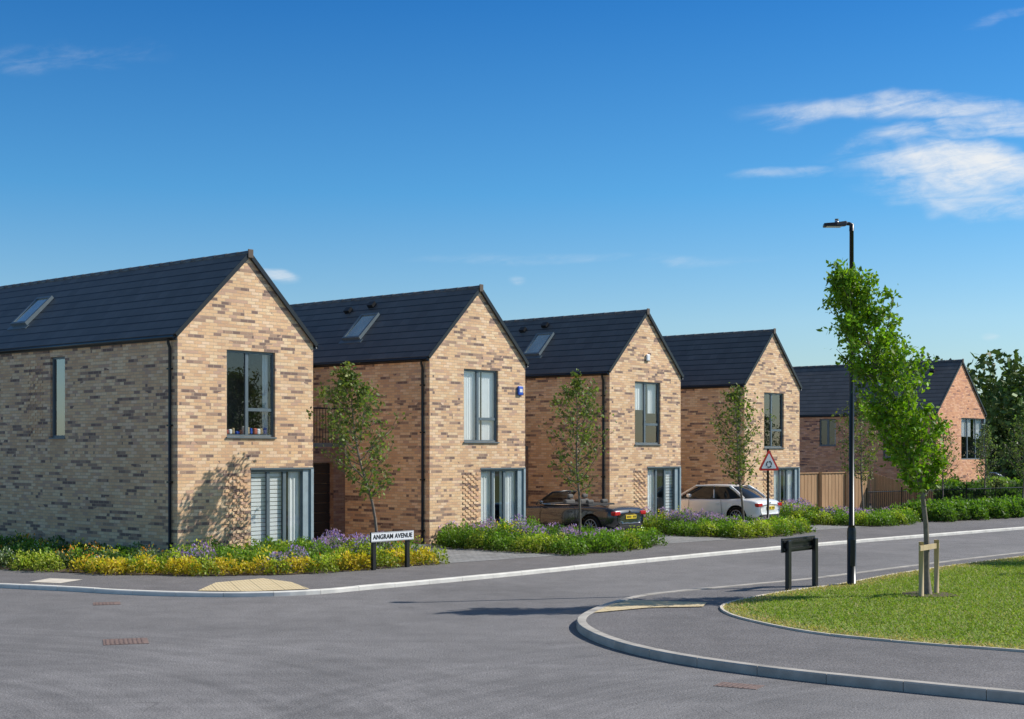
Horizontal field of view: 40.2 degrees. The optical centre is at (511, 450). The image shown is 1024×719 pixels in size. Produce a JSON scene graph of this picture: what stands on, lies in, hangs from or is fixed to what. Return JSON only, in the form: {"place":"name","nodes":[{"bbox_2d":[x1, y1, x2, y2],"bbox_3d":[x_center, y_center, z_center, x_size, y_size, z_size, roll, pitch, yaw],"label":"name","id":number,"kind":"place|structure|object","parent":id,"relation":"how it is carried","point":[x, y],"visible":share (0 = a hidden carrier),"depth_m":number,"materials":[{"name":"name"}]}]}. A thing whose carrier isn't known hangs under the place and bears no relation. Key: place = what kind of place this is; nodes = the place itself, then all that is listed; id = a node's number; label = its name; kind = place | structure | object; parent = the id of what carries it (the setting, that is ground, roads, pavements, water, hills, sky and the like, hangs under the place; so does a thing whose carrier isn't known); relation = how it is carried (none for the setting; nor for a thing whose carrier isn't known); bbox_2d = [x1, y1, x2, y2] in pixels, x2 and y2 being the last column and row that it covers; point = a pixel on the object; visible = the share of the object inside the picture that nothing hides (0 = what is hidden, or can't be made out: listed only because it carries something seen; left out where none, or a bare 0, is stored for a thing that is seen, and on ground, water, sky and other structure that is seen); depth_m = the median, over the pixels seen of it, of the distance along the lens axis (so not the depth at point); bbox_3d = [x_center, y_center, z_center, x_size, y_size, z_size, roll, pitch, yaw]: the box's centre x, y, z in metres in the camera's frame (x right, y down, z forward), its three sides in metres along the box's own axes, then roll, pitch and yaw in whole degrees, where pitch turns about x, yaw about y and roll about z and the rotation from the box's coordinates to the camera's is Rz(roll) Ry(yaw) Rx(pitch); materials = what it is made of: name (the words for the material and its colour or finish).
{"place":"outdoors","nodes":[
{"label":"outdoors","id":0,"kind":"place"},
{"bbox_2d":[198,578,308,590],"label":"tactile paving","id":1,"kind":"structure","parent":0,"point":[261,584],"depth_m":26.57,"materials":[{"name":"concrete"}]},
{"bbox_2d":[313,464,329,539],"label":"garage door","id":2,"kind":"structure","parent":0,"point":[321,499],"depth_m":40.08,"materials":[{"name":"wood"}]},
{"bbox_2d":[313,447,332,462],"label":"garage lintel","id":3,"kind":"structure","parent":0,"point":[319,456],"depth_m":39.88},
{"bbox_2d":[342,539,560,562],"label":"driveway","id":4,"kind":"structure","parent":0,"point":[456,555],"depth_m":34.60,"materials":[{"name":"concrete"}]},
{"bbox_2d":[0,529,1023,718],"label":"road","id":5,"kind":"structure","parent":0,"point":[516,647],"depth_m":17.83,"materials":[{"name":"asphalt"}]},
{"bbox_2d":[103,638,148,644],"bbox_3d":[-5.350,2.644,19.400,0.600,0.009,0.600,0,0,-17],"label":"drain cover","id":6,"kind":"object","parent":5,"relation":"on","point":[123,641],"visible":1,"depth_m":19.37,"materials":[{"name":"metal"}]},
{"bbox_2d":[0,527,1023,596],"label":"kerb","id":7,"kind":"structure","parent":5,"relation":"on","point":[278,593],"depth_m":27.54,"materials":[{"name":"concrete"}]},
{"bbox_2d":[576,552,1023,703],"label":"kerb","id":8,"kind":"structure","parent":5,"relation":"on","point":[585,629],"depth_m":16.37,"materials":[{"name":"concrete"}]},
{"bbox_2d":[0,503,1023,591],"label":"pavement","id":9,"kind":"structure","parent":0,"point":[321,580],"depth_m":30.57,"materials":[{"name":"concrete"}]},
{"bbox_2d":[0,528,449,576],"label":"flower bed","id":10,"kind":"object","parent":9,"relation":"on","point":[332,553],"visible":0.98,"depth_m":30.43,"materials":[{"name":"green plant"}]},
{"bbox_2d":[306,361,410,544],"bbox_3d":[-3.810,0.223,33.307,2.299,4.738,2.222,0,0,17],"label":"young street tree","id":11,"kind":"object","parent":10,"relation":"on","point":[343,385],"visible":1,"depth_m":33.26,"materials":[{"name":"green plant"}]},
{"bbox_2d":[370,530,413,569],"bbox_3d":[-2.631,2.170,30.529,0.112,0.820,1.310,0,0,40],"label":"street name sign","id":12,"kind":"object","parent":9,"relation":"on","point":[407,536],"visible":1,"depth_m":30.46,"materials":[{"name":"metal"}]},
{"bbox_2d":[446,544,653,553],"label":"planting soil","id":13,"kind":"structure","parent":9,"relation":"on","point":[544,551],"depth_m":35.72,"materials":[{"name":"brown soil"}]},
{"bbox_2d":[432,513,667,555],"bbox_3d":[1.105,2.235,37.965,6.129,0.878,5.797,0,0,42],"label":"flower bed","id":14,"kind":"object","parent":13,"relation":"on","point":[525,535],"visible":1,"depth_m":36.50,"materials":[{"name":"green plant"}]},
{"bbox_2d":[538,368,616,535],"bbox_3d":[1.873,0.189,37.611,1.926,4.791,2.226,0,0,-40],"label":"young street tree","id":15,"kind":"object","parent":13,"relation":"on","point":[576,384],"visible":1,"depth_m":37.55,"materials":[{"name":"green plant"}]},
{"bbox_2d":[525,375,609,505],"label":"wall","id":16,"kind":"structure","parent":9,"relation":"on","point":[543,481],"depth_m":46.20,"materials":[{"name":"brick"}]},
{"bbox_2d":[505,312,645,374],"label":"roof","id":17,"kind":"structure","parent":16,"relation":"on","point":[591,344],"depth_m":46.75,"materials":[{"name":"tile"}]},
{"bbox_2d":[503,309,646,322],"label":"ridge tiles","id":18,"kind":"object","parent":17,"relation":"on","point":[574,316],"visible":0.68,"depth_m":48.18,"materials":[{"name":"tile"}]},
{"bbox_2d":[657,470,672,514],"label":"room front","id":19,"kind":"object","parent":9,"relation":"on","point":[659,489],"visible":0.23,"depth_m":48.44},
{"bbox_2d":[647,470,653,516],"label":"curtain front","id":20,"kind":"object","parent":19,"relation":"hanging from","point":[650,488],"visible":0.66,"depth_m":46.81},
{"bbox_2d":[662,531,798,537],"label":"planting soil","id":21,"kind":"structure","parent":9,"relation":"on","point":[730,536],"depth_m":41.72,"materials":[{"name":"brown soil"}]},
{"bbox_2d":[637,505,816,538],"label":"flower bed","id":22,"kind":"object","parent":21,"relation":"on","point":[689,523],"visible":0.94,"depth_m":42.71,"materials":[{"name":"green plant"}]},
{"bbox_2d":[705,382,776,520],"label":"young street tree","id":23,"kind":"object","parent":21,"relation":"on","point":[740,464],"visible":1,"depth_m":43.80,"materials":[{"name":"green plant"}]},
{"bbox_2d":[759,449,778,518],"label":"traffic sign","id":24,"kind":"object","parent":21,"relation":"on","point":[768,464],"visible":0.96,"depth_m":45.01,"materials":[{"name":"metal"}]},
{"bbox_2d":[810,522,909,525],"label":"planting soil","id":25,"kind":"structure","parent":9,"relation":"on","point":[848,525],"depth_m":48.47,"materials":[{"name":"brown soil"}]},
{"bbox_2d":[779,497,921,525],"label":"flower bed","id":26,"kind":"object","parent":25,"relation":"on","point":[840,515],"visible":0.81,"depth_m":48.75,"materials":[{"name":"green plant"}]},
{"bbox_2d":[829,390,882,510],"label":"young street tree","id":27,"kind":"object","parent":25,"relation":"on","point":[858,440],"visible":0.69,"depth_m":50.24,"materials":[{"name":"green plant"}]},
{"bbox_2d":[800,471,933,510],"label":"wooden fence","id":28,"kind":"object","parent":9,"relation":"on","point":[823,489],"visible":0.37,"depth_m":56.83,"materials":[{"name":"brown wood"}]},
{"bbox_2d":[927,417,959,499],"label":"young street tree","id":29,"kind":"object","parent":9,"relation":"on","point":[950,451],"visible":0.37,"depth_m":57.42,"materials":[{"name":"green plant"}]},
{"bbox_2d":[866,484,1022,509],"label":"metal railing","id":30,"kind":"object","parent":9,"relation":"on","point":[995,488],"visible":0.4,"depth_m":55.62,"materials":[{"name":"metal"}]},
{"bbox_2d":[969,421,1005,486],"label":"young street tree","id":31,"kind":"object","parent":9,"relation":"on","point":[983,448],"visible":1,"depth_m":60.96,"materials":[{"name":"green plant"}]},
{"bbox_2d":[0,0,1023,394],"label":"sky","id":32,"kind":"structure","parent":0,"point":[687,162],"materials":[{"name":"blue"}]},
{"bbox_2d":[653,534,741,543],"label":"driveway","id":33,"kind":"structure","parent":0,"point":[675,539],"depth_m":40.87,"materials":[{"name":"concrete"}]},
{"bbox_2d":[526,490,645,530],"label":"parked convertible car","id":34,"kind":"object","parent":33,"relation":"on","point":[561,507],"visible":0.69,"depth_m":41.69,"materials":[{"name":"black paint"}]},
{"bbox_2d":[586,553,1023,689],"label":"footpath","id":35,"kind":"structure","parent":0,"point":[710,628],"depth_m":18.30,"materials":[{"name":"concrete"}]},
{"bbox_2d":[596,600,706,611],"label":"tactile paving","id":36,"kind":"structure","parent":35,"relation":"on","point":[629,604],"depth_m":23.02,"materials":[{"name":"concrete"}]},
{"bbox_2d":[781,535,817,589],"bbox_3d":[5.344,2.080,25.980,0.122,0.940,1.240,0,0,40],"label":"street name sign","id":37,"kind":"object","parent":35,"relation":"on","point":[789,546],"visible":0.99,"depth_m":25.92,"materials":[{"name":"metal"}]},
{"bbox_2d":[720,556,1023,651],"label":"path edging","id":38,"kind":"object","parent":35,"relation":"on","point":[722,609],"visible":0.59,"depth_m":19.03,"materials":[{"name":"concrete"}]},
{"bbox_2d":[810,524,868,529],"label":"driveway","id":39,"kind":"structure","parent":0,"point":[821,527],"depth_m":47.30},
{"bbox_2d":[681,484,781,518],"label":"parked car","id":40,"kind":"object","parent":39,"relation":"on","point":[723,499],"visible":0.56,"depth_m":48.08,"materials":[{"name":"white paint"}]},
{"bbox_2d":[723,556,1023,648],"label":"lawn","id":41,"kind":"structure","parent":0,"point":[899,616],"depth_m":21.71,"materials":[{"name":"plant"}]},
{"bbox_2d":[823,219,855,584],"bbox_3d":[6.173,-0.915,26.400,0.624,6.890,0.250,0,0,0],"label":"street lamp","id":42,"kind":"object","parent":41,"relation":"on","point":[851,553],"visible":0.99,"depth_m":26.36,"materials":[{"name":"black metal"}]},
{"bbox_2d":[902,591,956,596],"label":"mulch","id":43,"kind":"object","parent":41,"relation":"on","point":[912,594],"visible":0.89,"depth_m":24.43,"materials":[{"name":"brown wood"}]},
{"bbox_2d":[816,259,952,593],"bbox_3d":[6.450,-0.421,24.497,2.442,5.913,1.626,0,0,0],"label":"street tree","id":44,"kind":"object","parent":43,"relation":"on","point":[851,299],"visible":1,"depth_m":24.32,"materials":[{"name":"green plant"}]},
{"bbox_2d":[919,540,938,595],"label":"tree stakes","id":45,"kind":"object","parent":43,"relation":"on","point":[934,546],"visible":0.94,"depth_m":24.36,"materials":[{"name":"brown wood"}]},
{"label":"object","id":46,"kind":"object","parent":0,"visible":0},
{"bbox_2d":[250,258,314,346],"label":"roof right slope","id":47,"kind":"structure","parent":46,"relation":"on","point":[279,298],"depth_m":34.24,"materials":[{"name":"tile"}]},
{"bbox_2d":[251,255,317,346],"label":"verge trim","id":48,"kind":"structure","parent":47,"relation":"attached to","point":[283,299],"depth_m":34.33,"materials":[{"name":"plastic"}]},
{"label":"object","id":49,"kind":"object","parent":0,"visible":0},
{"bbox_2d":[480,292,526,364],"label":"roof right slope","id":50,"kind":"structure","parent":49,"relation":"on","point":[502,326],"depth_m":40.70,"materials":[{"name":"stone"}]},
{"bbox_2d":[482,290,528,365],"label":"verge trim","id":51,"kind":"structure","parent":50,"relation":"attached to","point":[505,327],"depth_m":40.74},
{"label":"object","id":52,"kind":"object","parent":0,"visible":0},
{"bbox_2d":[647,468,673,513],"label":"window frame front","id":53,"kind":"object","parent":52,"relation":"attached to","point":[655,488],"depth_m":47.28,"materials":[{"name":"grey metal"}]},
{"label":"planting soil","id":54,"kind":"structure","parent":0,"visible":0},
{"bbox_2d":[904,475,1022,505],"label":"shrubbery","id":55,"kind":"object","parent":54,"relation":"on","point":[1001,482],"visible":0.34,"depth_m":63.56,"materials":[{"name":"green plant"}]},
{"label":"ground","id":56,"kind":"structure","parent":0,"visible":0},
{"bbox_2d":[0,336,177,554],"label":"wall","id":57,"kind":"structure","parent":56,"relation":"on","point":[99,472],"depth_m":34.12,"materials":[{"name":"brick"}]},
{"bbox_2d":[26,363,42,435],"bbox_3d":[-12.235,-1.292,35.884,0.783,1.865,0.018,0,0,40],"label":"brick panel","id":58,"kind":"object","parent":57,"relation":"attached to","point":[36,399],"visible":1,"depth_m":35.86,"materials":[{"name":"brick"}]},
{"bbox_2d":[52,357,64,437],"bbox_3d":[-11.361,-1.335,35.265,0.660,2.030,0.055,0,0,40],"label":"window frame side","id":59,"kind":"object","parent":57,"relation":"attached to","point":[54,359],"depth_m":35.44,"materials":[{"name":"grey metal"}]},
{"bbox_2d":[56,359,64,434],"bbox_3d":[-10.949,-1.335,35.752,0.960,2.270,1.150,0,0,40],"label":"window","id":60,"kind":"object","parent":57,"relation":"attached to","point":[60,396],"visible":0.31,"depth_m":35.80,"materials":[{"name":"glass"}]},
{"bbox_2d":[0,334,175,352],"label":"gutter","id":61,"kind":"object","parent":57,"relation":"attached to","point":[140,339],"visible":1,"depth_m":34.01,"materials":[{"name":"plastic"}]},
{"bbox_2d":[0,254,245,349],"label":"roof","id":62,"kind":"structure","parent":57,"relation":"on","point":[160,300],"depth_m":35.18,"materials":[{"name":"tile"}]},
{"bbox_2d":[0,251,247,288],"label":"ridge tiles","id":63,"kind":"object","parent":62,"relation":"on","point":[134,268],"visible":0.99,"depth_m":36.59,"materials":[{"name":"tile"}]},
{"bbox_2d":[175,254,248,336],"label":"verge trim","id":64,"kind":"structure","parent":62,"relation":"attached to","point":[196,312],"depth_m":32.64,"materials":[{"name":"plastic"}]},
{"bbox_2d":[167,339,170,552],"bbox_3d":[-7.858,0.039,32.083,0.072,5.222,0.114,0,0,40],"label":"downpipe","id":65,"kind":"object","parent":57,"relation":"attached to","point":[169,441],"visible":0.85,"depth_m":32.07,"materials":[{"name":"plastic"}]},
{"bbox_2d":[178,258,312,554],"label":"front wall","id":66,"kind":"structure","parent":56,"relation":"on","point":[244,309],"depth_m":33.13,"materials":[{"name":"brick"}]},
{"bbox_2d":[225,473,247,547],"bbox_3d":[-6.546,1.520,33.282,0.022,1.940,0.670,0,0,40],"label":"projecting bricks front","id":67,"kind":"object","parent":66,"relation":"attached to","point":[235,509],"visible":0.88,"depth_m":33.28,"materials":[{"name":"brick"}]},
{"bbox_2d":[227,352,269,434],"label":"window","id":68,"kind":"object","parent":66,"relation":"attached to","point":[235,391],"visible":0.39,"depth_m":34.90,"materials":[{"name":"glass"}]},
{"bbox_2d":[262,355,267,434],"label":"curtain front","id":69,"kind":"object","parent":68,"relation":"hanging from","point":[264,389],"visible":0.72,"depth_m":34.29,"materials":[{"name":"fabric"}]},
{"bbox_2d":[227,350,273,436],"bbox_3d":[-6.324,-1.350,33.690,0.056,2.060,1.480,0,0,40],"label":"window frame front","id":70,"kind":"object","parent":66,"relation":"attached to","point":[247,409],"depth_m":33.76,"materials":[{"name":"grey metal"}]},
{"bbox_2d":[251,472,264,546],"bbox_3d":[-6.193,1.508,33.949,0.021,2.085,0.544,0,0,40],"label":"blind front","id":71,"kind":"object","parent":66,"relation":"attached to","point":[257,498],"visible":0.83,"depth_m":33.98,"materials":[{"name":"plastic"}]},
{"bbox_2d":[251,472,287,543],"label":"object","id":72,"kind":"object","parent":66,"relation":"attached to","point":[274,505],"visible":0.15,"depth_m":35.75,"materials":[{"name":"glass"}]},
{"bbox_2d":[288,472,299,542],"bbox_3d":[-5.336,1.535,34.961,0.028,2.130,0.643,0,0,40],"label":"curtain front","id":73,"kind":"object","parent":72,"relation":"hanging from","point":[293,506],"visible":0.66,"depth_m":34.83,"materials":[{"name":"fabric"}]},
{"bbox_2d":[270,472,280,542],"bbox_3d":[-5.838,1.508,34.368,0.021,2.085,0.436,0,0,40],"label":"blind front","id":74,"kind":"object","parent":66,"relation":"attached to","point":[275,479],"visible":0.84,"depth_m":34.39,"materials":[{"name":"plastic"}]},
{"bbox_2d":[251,469,303,545],"bbox_3d":[-5.697,1.535,34.430,0.055,2.130,1.980,0,0,40],"label":"window frame front","id":75,"kind":"object","parent":66,"relation":"attached to","point":[267,501],"depth_m":34.48,"materials":[{"name":"grey metal"}]},
{"bbox_2d":[302,469,309,539],"bbox_3d":[-5.140,1.535,35.026,0.024,2.110,0.250,0,0,40],"label":"corner panel","id":76,"kind":"object","parent":75,"relation":"attached to","point":[306,503],"visible":0.64,"depth_m":35.01,"materials":[{"name":"glass"}]},
{"bbox_2d":[310,469,313,540],"bbox_3d":[-5.017,1.560,35.116,0.043,2.180,0.085,0,0,40],"label":"corner post","id":77,"kind":"object","parent":66,"relation":"attached to","point":[311,503],"visible":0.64,"depth_m":35.09,"materials":[{"name":"grey metal"}]},
{"bbox_2d":[326,447,344,537],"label":"garage side pier","id":78,"kind":"structure","parent":56,"relation":"on","point":[337,499],"depth_m":40.35,"materials":[{"name":"brick"}]},
{"bbox_2d":[313,358,429,543],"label":"wall","id":79,"kind":"structure","parent":56,"relation":"on","point":[398,508],"depth_m":39.33,"materials":[{"name":"brick"}]},
{"bbox_2d":[313,357,428,366],"bbox_3d":[-5.940,-2.512,41.385,9.525,0.095,0.100,0,0,40],"label":"gutter","id":80,"kind":"object","parent":79,"relation":"attached to","point":[374,361],"visible":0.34,"depth_m":39.58,"materials":[{"name":"plastic"}]},
{"bbox_2d":[292,289,477,362],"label":"roof","id":81,"kind":"structure","parent":79,"relation":"on","point":[411,326],"depth_m":40.73,"materials":[{"name":"tile"}]},
{"bbox_2d":[290,285,478,306],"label":"ridge tiles","id":82,"kind":"object","parent":81,"relation":"on","point":[387,296],"visible":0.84,"depth_m":42.30,"materials":[{"name":"tile"}]},
{"bbox_2d":[428,288,479,357],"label":"verge trim","id":83,"kind":"structure","parent":81,"relation":"attached to","point":[450,328],"depth_m":39.04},
{"bbox_2d":[420,360,423,543],"bbox_3d":[-2.478,0.119,38.483,0.072,5.222,0.114,0,0,40],"label":"downpipe","id":84,"kind":"object","parent":79,"relation":"attached to","point":[422,449],"visible":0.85,"depth_m":38.47,"materials":[{"name":"plastic"}]},
{"bbox_2d":[430,293,524,543],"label":"front wall","id":85,"kind":"structure","parent":56,"relation":"on","point":[477,338],"depth_m":39.55,"materials":[{"name":"brick"}]},
{"bbox_2d":[463,472,478,526],"bbox_3d":[-1.166,1.600,39.682,0.022,1.940,0.670,0,0,40],"label":"projecting bricks front","id":86,"kind":"object","parent":85,"relation":"attached to","point":[469,497],"visible":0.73,"depth_m":39.69,"materials":[{"name":"brick"}]},
{"bbox_2d":[464,371,479,439],"bbox_3d":[-1.190,-1.270,39.904,0.022,2.060,0.838,0,0,40],"label":"curtain front","id":87,"kind":"object","parent":85,"relation":"hanging from","point":[469,405],"visible":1,"depth_m":39.89,"materials":[{"name":"fabric"}]},
{"bbox_2d":[464,369,496,441],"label":"window frame front","id":88,"kind":"object","parent":85,"relation":"attached to","point":[478,418],"depth_m":40.03,"materials":[{"name":"grey metal"}]},
{"bbox_2d":[482,372,493,439],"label":"window pane","id":89,"kind":"structure","parent":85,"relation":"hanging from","point":[487,402],"depth_m":40.46,"materials":[{"name":"glass"}]},
{"bbox_2d":[481,471,494,523],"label":"curtain front","id":90,"kind":"object","parent":85,"relation":"attached to","point":[485,494],"visible":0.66,"depth_m":40.43,"materials":[{"name":"fabric"}]},
{"bbox_2d":[481,469,516,524],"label":"window frame front","id":91,"kind":"object","parent":85,"relation":"attached to","point":[492,492],"depth_m":40.87,"materials":[{"name":"grey metal"}]},
{"bbox_2d":[495,471,498,524],"bbox_3d":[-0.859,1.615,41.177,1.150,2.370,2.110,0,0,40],"label":"window pane","id":92,"kind":"structure","parent":91,"relation":"in","point":[497,495],"depth_m":42.20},
{"bbox_2d":[499,471,514,525],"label":"curtain front","id":93,"kind":"object","parent":92,"relation":"hanging from","point":[509,494],"visible":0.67,"depth_m":41.21,"materials":[{"name":"fabric"}]},
{"bbox_2d":[517,469,522,522],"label":"corner panel","id":94,"kind":"object","parent":91,"relation":"attached to","point":[520,491],"visible":0.64,"depth_m":41.42,"materials":[{"name":"grey metal"}]},
{"bbox_2d":[610,316,680,510],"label":"front wall","id":95,"kind":"structure","parent":56,"relation":"on","point":[629,458],"depth_m":46.07,"materials":[{"name":"brick"}]},
{"bbox_2d":[635,384,656,442],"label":"window","id":96,"kind":"object","parent":95,"relation":"attached to","point":[651,434],"visible":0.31,"depth_m":47.52,"materials":[{"name":"glass"}]},
{"bbox_2d":[635,381,658,443],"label":"window frame front","id":97,"kind":"object","parent":95,"relation":"attached to","point":[645,424],"depth_m":46.44,"materials":[{"name":"grey metal"}]},
{"bbox_2d":[681,387,744,495],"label":"wall","id":98,"kind":"structure","parent":56,"relation":"on","point":[700,464],"depth_m":52.31,"materials":[{"name":"brick"}]},
{"bbox_2d":[664,332,771,385],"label":"roof","id":99,"kind":"structure","parent":98,"relation":"on","point":[724,359],"depth_m":53.02,"materials":[{"name":"tile"}]},
{"bbox_2d":[663,329,773,337],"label":"ridge tiles","id":100,"kind":"object","parent":99,"relation":"on","point":[722,333],"visible":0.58,"depth_m":54.20,"materials":[{"name":"tile"}]},
{"bbox_2d":[745,335,798,498],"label":"front wall","id":101,"kind":"structure","parent":56,"relation":"on","point":[772,372],"depth_m":52.80,"materials":[{"name":"brick"}]},
{"bbox_2d":[764,394,779,445],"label":"room front","id":102,"kind":"object","parent":101,"relation":"attached to","point":[776,422],"visible":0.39,"depth_m":53.88,"materials":[{"name":"glass"}]},
{"bbox_2d":[764,393,781,447],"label":"window frame front","id":103,"kind":"object","parent":101,"relation":"attached to","point":[771,430],"depth_m":52.99,"materials":[{"name":"grey metal"}]},
{"bbox_2d":[799,415,935,503],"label":"wall","id":104,"kind":"structure","parent":56,"relation":"on","point":[814,456],"depth_m":69.41,"materials":[{"name":"brown brick"}]},
{"bbox_2d":[821,420,834,444],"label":"window","id":105,"kind":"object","parent":104,"relation":"attached to","point":[824,431],"visible":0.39,"depth_m":70.83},
{"bbox_2d":[793,361,960,414],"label":"roof","id":106,"kind":"structure","parent":104,"relation":"on","point":[824,391],"depth_m":70.26,"materials":[{"name":"tile"}]},
{"bbox_2d":[936,365,984,482],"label":"front wall","id":107,"kind":"structure","parent":56,"relation":"on","point":[960,401],"depth_m":68.15,"materials":[{"name":"orange brick"}]},
{"bbox_2d":[961,419,981,457],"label":"room front","id":108,"kind":"object","parent":107,"relation":"attached to","point":[963,446],"visible":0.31,"depth_m":70.94,"materials":[{"name":"glass"}]},
{"bbox_2d":[910,349,1023,480],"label":"distant trees","id":109,"kind":"object","parent":56,"relation":"on","point":[1001,401],"visible":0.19,"depth_m":98.01,"materials":[{"name":"plant"}]},
{"label":"planting soil","id":110,"kind":"structure","parent":0,"visible":0},
{"bbox_2d":[887,493,1023,521],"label":"hedge","id":111,"kind":"object","parent":110,"relation":"on","point":[946,509],"visible":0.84,"depth_m":52.31,"materials":[{"name":"green plant"}]},
{"bbox_2d":[999,406,1023,497],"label":"young street tree","id":112,"kind":"object","parent":110,"relation":"on","point":[1019,426],"visible":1,"depth_m":56.54,"materials":[{"name":"green plant"}]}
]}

